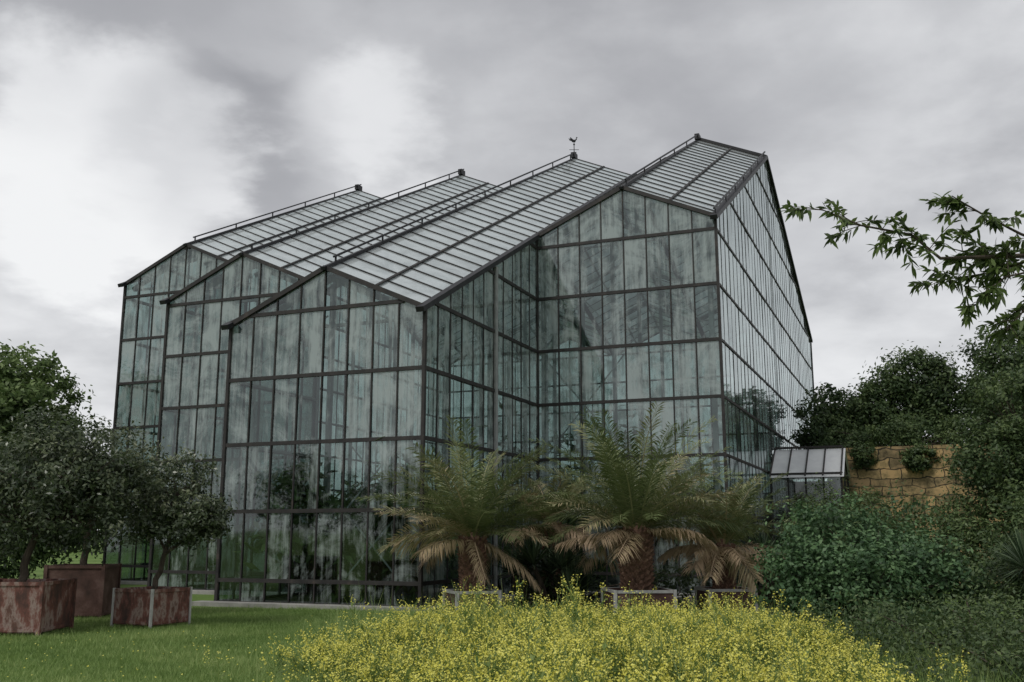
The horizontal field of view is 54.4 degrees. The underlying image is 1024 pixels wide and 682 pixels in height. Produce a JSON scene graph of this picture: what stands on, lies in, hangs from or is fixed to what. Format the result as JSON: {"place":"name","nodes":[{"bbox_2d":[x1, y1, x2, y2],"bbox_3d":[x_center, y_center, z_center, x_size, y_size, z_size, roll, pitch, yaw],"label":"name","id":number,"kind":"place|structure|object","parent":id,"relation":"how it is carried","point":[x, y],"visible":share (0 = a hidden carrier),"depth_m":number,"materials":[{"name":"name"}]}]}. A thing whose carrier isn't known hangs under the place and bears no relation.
{"place":"outdoors","nodes":[
{"label":"outdoors","id":0,"kind":"place"},
{"bbox_2d":[0,537,1023,681],"bbox_3d":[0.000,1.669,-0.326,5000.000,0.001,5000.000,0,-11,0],"label":"ground","id":1,"kind":"structure","parent":0,"point":[111,558],"depth_m":33.76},
{"bbox_2d":[0,578,76,635],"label":"planter tub","id":2,"kind":"object","parent":1,"relation":"on","point":[38,606],"visible":0.96,"depth_m":17.13,"materials":[{"name":"metal"}]},
{"bbox_2d":[0,394,151,581],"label":"citrus tree","id":3,"kind":"object","parent":2,"relation":"in","point":[59,490],"visible":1,"depth_m":18.10,"materials":[{"name":"green plant"}]},
{"bbox_2d":[0,339,94,452],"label":"broadleaf tree","id":4,"kind":"object","parent":1,"relation":"on","point":[18,386],"visible":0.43,"depth_m":33.81,"materials":[{"name":"green plant"}]},
{"bbox_2d":[0,422,102,578],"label":"broadleaf tree","id":5,"kind":"object","parent":1,"relation":"on","point":[13,568],"visible":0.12,"depth_m":30.43,"materials":[{"name":"green plant"}]},
{"bbox_2d":[43,563,121,617],"bbox_3d":[-9.100,5.288,21.077,1.220,1.100,1.220,1,-11,-6],"label":"planter tub","id":6,"kind":"object","parent":1,"relation":"on","point":[97,584],"visible":0.61,"depth_m":20.58,"materials":[{"name":"metal"}]},
{"bbox_2d":[0,414,199,564],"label":"citrus tree","id":7,"kind":"object","parent":6,"relation":"in","point":[83,560],"visible":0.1,"depth_m":21.51,"materials":[{"name":"green plant"}]},
{"bbox_2d":[110,586,192,628],"bbox_3d":[-6.900,5.091,19.078,1.024,0.720,1.024,-5,-12,26],"label":"planter tub","id":8,"kind":"object","parent":1,"relation":"on","point":[146,605],"visible":0.85,"depth_m":18.74,"materials":[{"name":"metal"}]},
{"bbox_2d":[118,442,237,588],"bbox_3d":[-6.506,3.435,19.430,2.375,3.004,1.797,-2,-11,12],"label":"citrus tree","id":9,"kind":"object","parent":8,"relation":"in","point":[201,518],"visible":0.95,"depth_m":19.18,"materials":[{"name":"green plant"}]},
{"bbox_2d":[7,631,312,680],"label":"lawn flowers","id":10,"kind":"object","parent":1,"relation":"on","point":[162,653],"visible":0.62,"depth_m":13.75,"materials":[{"name":"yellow plant"}]},
{"bbox_2d":[0,601,538,681],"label":"lawn grass","id":11,"kind":"structure","parent":1,"relation":"on","point":[235,634],"depth_m":15.05,"materials":[{"name":"green plant"}]},
{"bbox_2d":[67,471,831,549],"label":"distant tree line","id":12,"kind":"object","parent":1,"relation":"on","point":[148,544],"visible":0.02,"depth_m":111.24,"materials":[{"name":"green plant"}]},
{"bbox_2d":[103,133,818,611],"bbox_3d":[-1.036,0.426,42.974,24.531,19.137,36.662,-4,-12,22],"label":"greenhouse","id":13,"kind":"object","parent":1,"relation":"on","point":[463,265],"visible":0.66,"depth_m":31.40,"materials":[{"name":"clear glass"}]},
{"bbox_2d":[569,137,578,151],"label":"weather vane","id":14,"kind":"object","parent":13,"relation":"on","point":[572,140],"visible":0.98,"depth_m":45.86,"materials":[{"name":"black metal"}]},
{"bbox_2d":[501,595,863,618],"bbox_3d":[4.050,6.608,24.997,9.399,0.001,11.128,-3,-11,14],"label":"planting bed","id":15,"kind":"object","parent":1,"relation":"on","point":[690,600],"depth_m":24.52,"materials":[{"name":"soil"}]},
{"bbox_2d":[443,588,501,611],"bbox_3d":[-0.880,5.697,21.711,1.020,0.540,1.020,4,-12,-20],"label":"planter tub","id":16,"kind":"object","parent":15,"relation":"on","point":[452,593],"visible":0.45,"depth_m":21.37,"materials":[{"name":"metal"}]},
{"bbox_2d":[354,415,589,593],"bbox_3d":[-1.046,3.698,22.215,5.101,3.926,4.455,10,-15,-43],"label":"palm tree","id":17,"kind":"object","parent":16,"relation":"in","point":[471,513],"visible":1,"depth_m":21.82,"materials":[{"name":"green plant"}]},
{"bbox_2d":[490,535,565,606],"bbox_3d":[0.315,5.530,23.953,1.786,1.812,2.214,9,-14,-37],"label":"yucca plant","id":18,"kind":"object","parent":15,"relation":"on","point":[526,595],"visible":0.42,"depth_m":23.71,"materials":[{"name":"green plant"}]},
{"bbox_2d":[492,470,603,595],"bbox_3d":[0.853,4.987,25.414,3.324,3.413,3.197,3,-11,-15],"label":"palm tree","id":19,"kind":"object","parent":15,"relation":"on","point":[572,533],"visible":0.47,"depth_m":25.15,"materials":[{"name":"green plant"}]},
{"bbox_2d":[497,529,601,608],"bbox_3d":[1.119,5.397,23.559,2.764,1.951,2.768,-4,-12,18],"label":"yucca plant","id":20,"kind":"object","parent":15,"relation":"on","point":[551,558],"visible":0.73,"depth_m":23.33,"materials":[{"name":"green plant"}]},
{"bbox_2d":[502,549,704,606],"bbox_3d":[2.239,5.770,24.294,5.426,1.476,2.127,0,-11,0],"label":"evergreen shrub","id":21,"kind":"object","parent":15,"relation":"on","point":[663,573],"visible":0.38,"depth_m":24.25,"materials":[{"name":"green plant"}]},
{"bbox_2d":[601,587,676,613],"bbox_3d":[2.760,5.706,21.811,1.370,0.560,1.370,1,-11,-7],"label":"planter tub","id":22,"kind":"object","parent":15,"relation":"on","point":[659,594],"visible":0.49,"depth_m":21.22,"materials":[{"name":"metal"}]},
{"bbox_2d":[514,401,754,589],"bbox_3d":[2.685,3.618,22.604,5.538,4.183,5.333,0,-11,0],"label":"palm tree","id":23,"kind":"object","parent":22,"relation":"in","point":[635,516],"visible":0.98,"depth_m":21.88,"materials":[{"name":"green plant"}]},
{"bbox_2d":[694,586,758,612],"bbox_3d":[4.850,5.869,22.594,1.120,0.540,1.120,1,-11,-6],"label":"planter tub","id":24,"kind":"object","parent":15,"relation":"on","point":[698,591],"visible":0.52,"depth_m":22.11,"materials":[{"name":"metal"}]},
{"bbox_2d":[651,472,797,595],"bbox_3d":[4.680,4.412,23.027,4.081,2.911,4.162,0,-11,0],"label":"palm tree","id":25,"kind":"object","parent":24,"relation":"in","point":[724,566],"visible":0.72,"depth_m":22.47,"materials":[{"name":"green plant"}]},
{"bbox_2d":[737,530,817,605],"bbox_3d":[6.420,5.601,24.702,2.946,1.960,2.674,-7,-13,32],"label":"yucca plant","id":26,"kind":"object","parent":15,"relation":"on","point":[761,540],"visible":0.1,"depth_m":24.78,"materials":[{"name":"green plant"}]},
{"bbox_2d":[742,530,879,598],"bbox_3d":[7.995,5.888,26.409,4.597,2.136,4.496,0,-11,0],"label":"yucca plant","id":27,"kind":"object","parent":15,"relation":"on","point":[771,582],"visible":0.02,"depth_m":26.66,"materials":[{"name":"green plant"}]},
{"bbox_2d":[769,445,849,544],"bbox_3d":[11.079,6.357,36.624,2.560,4.960,3.635,-4,-12,22],"label":"glass entrance porch","id":28,"kind":"object","parent":1,"relation":"on","point":[805,462],"visible":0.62,"depth_m":36.44,"materials":[{"name":"clear glass"}]},
{"bbox_2d":[768,470,892,566],"bbox_3d":[9.284,5.737,30.180,5.336,3.767,3.294,10,-15,-41],"label":"evergreen shrub","id":29,"kind":"object","parent":1,"relation":"on","point":[832,496],"visible":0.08,"depth_m":30.21,"materials":[{"name":"green plant"}]},
{"bbox_2d":[749,489,995,629],"bbox_3d":[6.580,4.065,18.553,4.344,2.592,3.549,0,-11,0],"label":"broadleaf shrub","id":30,"kind":"object","parent":1,"relation":"on","point":[834,569],"visible":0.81,"depth_m":18.02,"materials":[{"name":"green plant"}]},
{"bbox_2d":[779,190,1023,354],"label":"overhanging tree","id":31,"kind":"object","parent":1,"relation":"on","point":[983,256],"visible":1,"depth_m":7.27,"materials":[{"name":"green plant"}]},
{"bbox_2d":[782,561,1023,681],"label":"groundcover shrub","id":32,"kind":"object","parent":1,"relation":"on","point":[1005,633],"visible":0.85,"depth_m":13.11,"materials":[{"name":"green plant"}]},
{"bbox_2d":[786,480,1023,597],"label":"broadleaf shrub","id":33,"kind":"object","parent":1,"relation":"on","point":[953,523],"visible":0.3,"depth_m":27.50,"materials":[{"name":"green plant"}]},
{"bbox_2d":[830,444,1019,583],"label":"stone retaining wall","id":34,"kind":"structure","parent":1,"relation":"on","point":[887,470],"depth_m":37.16,"materials":[{"name":"stone"}]},
{"bbox_2d":[926,481,1023,625],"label":"broadleaf shrub","id":35,"kind":"object","parent":1,"relation":"on","point":[988,564],"visible":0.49,"depth_m":17.84,"materials":[{"name":"green plant"}]},
{"bbox_2d":[934,336,1023,563],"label":"evergreen tree","id":36,"kind":"object","parent":1,"relation":"on","point":[1003,478],"visible":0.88,"depth_m":27.65,"materials":[{"name":"green plant"}]},
{"bbox_2d":[0,0,1023,534],"label":"sky","id":37,"kind":"structure","parent":0,"point":[131,131],"materials":[{"name":"grey"}]},
{"bbox_2d":[203,574,1023,681],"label":"meadow grass","id":38,"kind":"structure","parent":0,"point":[360,616],"depth_m":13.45,"materials":[{"name":"yellow plant"}]},
{"bbox_2d":[976,520,1023,598],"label":"ornamental grass","id":39,"kind":"object","parent":38,"relation":"on","point":[1017,556],"depth_m":16.70,"materials":[{"name":"green plant"}]},
{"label":"hillside","id":40,"kind":"structure","parent":0,"visible":0},
{"bbox_2d":[788,382,903,448],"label":"hillside tree","id":41,"kind":"object","parent":40,"relation":"on","point":[823,416],"visible":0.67,"depth_m":41.95,"materials":[{"name":"green plant"}]},
{"bbox_2d":[845,340,977,443],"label":"hillside tree","id":42,"kind":"object","parent":40,"relation":"on","point":[915,398],"visible":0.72,"depth_m":42.57,"materials":[{"name":"green plant"}]},
{"bbox_2d":[812,407,1022,493],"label":"terrace shrub","id":43,"kind":"object","parent":40,"relation":"on","point":[911,461],"visible":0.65,"depth_m":37.81,"materials":[{"name":"green plant"}]},
{"bbox_2d":[939,317,1023,422],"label":"hillside tree","id":44,"kind":"object","parent":40,"relation":"on","point":[990,359],"visible":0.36,"depth_m":40.88,"materials":[{"name":"green plant"}]}
]}

